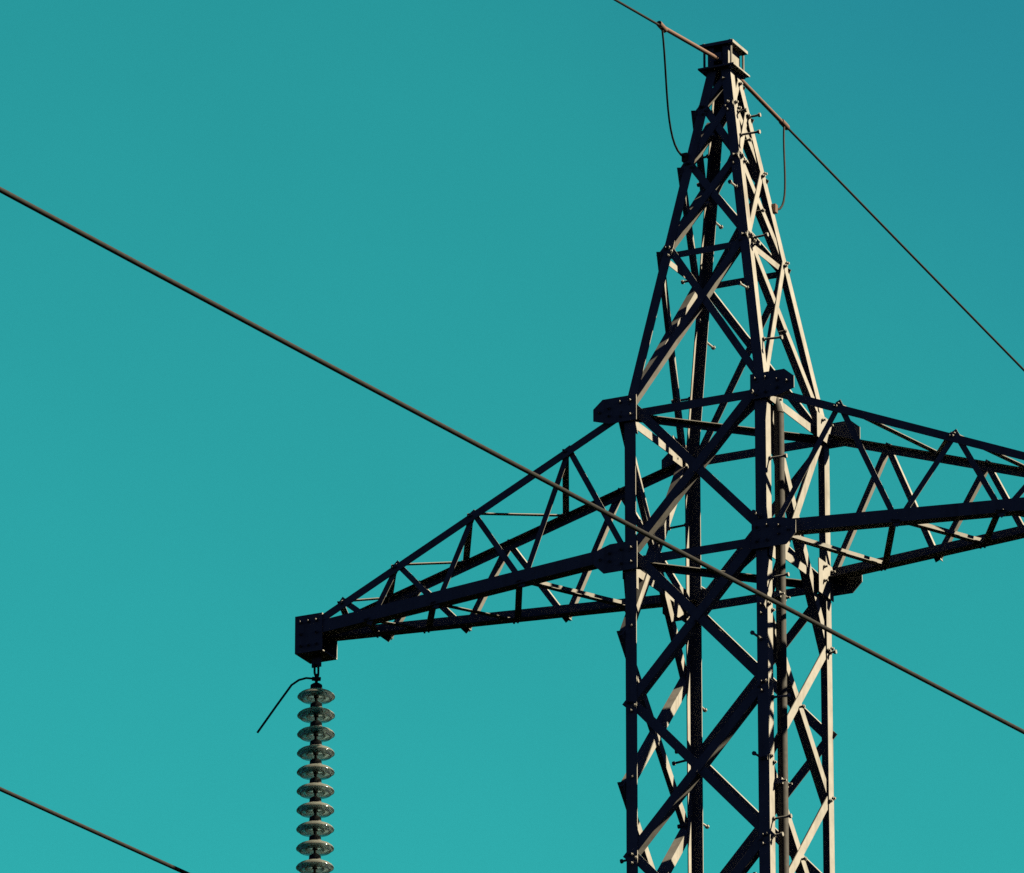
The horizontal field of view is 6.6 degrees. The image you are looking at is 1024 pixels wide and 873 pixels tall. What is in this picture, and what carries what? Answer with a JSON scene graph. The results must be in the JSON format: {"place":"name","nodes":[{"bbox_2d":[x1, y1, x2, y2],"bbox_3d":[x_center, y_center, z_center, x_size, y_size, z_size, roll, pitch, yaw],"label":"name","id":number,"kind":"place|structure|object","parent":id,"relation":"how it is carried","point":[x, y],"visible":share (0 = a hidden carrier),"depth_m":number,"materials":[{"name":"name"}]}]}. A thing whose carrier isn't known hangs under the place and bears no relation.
{"place":"outdoors","nodes":[
{"label":"outdoors","id":0,"kind":"place"},
{"bbox_2d":[0,0,1023,872],"label":"sky","id":1,"kind":"structure","parent":0,"point":[462,209],"materials":[{"name":"teal"}]},
{"label":"ground","id":2,"kind":"structure","parent":0,"visible":0},
{"bbox_2d":[295,39,1023,872],"bbox_3d":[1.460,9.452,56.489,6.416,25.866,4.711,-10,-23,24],"label":"pylon","id":3,"kind":"object","parent":2,"relation":"on","point":[691,607],"visible":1,"depth_m":59.80,"materials":[{"name":"metal"}]},
{"bbox_2d":[257,663,321,872],"bbox_3d":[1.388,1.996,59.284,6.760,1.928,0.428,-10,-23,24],"label":"insulator fittings","id":4,"kind":"object","parent":3,"relation":"attached to","point":[315,778],"visible":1,"depth_m":60.63,"materials":[{"name":"metal"}]},
{"bbox_2d":[296,690,334,872],"bbox_3d":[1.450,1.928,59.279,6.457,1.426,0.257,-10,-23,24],"label":"insulator discs","id":5,"kind":"object","parent":4,"relation":"attached to","point":[301,715],"visible":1,"depth_m":60.57,"materials":[{"name":"clear glass"}]},
{"bbox_2d":[296,688,333,872],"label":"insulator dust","id":6,"kind":"object","parent":5,"relation":"on","point":[319,775],"visible":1,"depth_m":60.60,"materials":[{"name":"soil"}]},
{"bbox_2d":[0,0,1023,872],"bbox_3d":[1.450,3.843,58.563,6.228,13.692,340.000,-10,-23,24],"label":"wires","id":7,"kind":"object","parent":3,"relation":"attached to","point":[434,422],"visible":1,"depth_m":51.15,"materials":[{"name":"metal"}]},
{"bbox_2d":[657,21,789,213],"bbox_3d":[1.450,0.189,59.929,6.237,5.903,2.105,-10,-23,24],"label":"clamps","id":8,"kind":"object","parent":3,"relation":"attached to","point":[775,115],"visible":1,"depth_m":60.70,"materials":[{"name":"beige"}]},
{"bbox_2d":[773,397,788,872],"bbox_3d":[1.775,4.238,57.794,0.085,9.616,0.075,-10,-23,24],"label":"conduit pipe","id":9,"kind":"object","parent":3,"relation":"attached to","point":[781,644],"visible":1,"depth_m":58.80,"materials":[{"name":"metal"}]}
]}

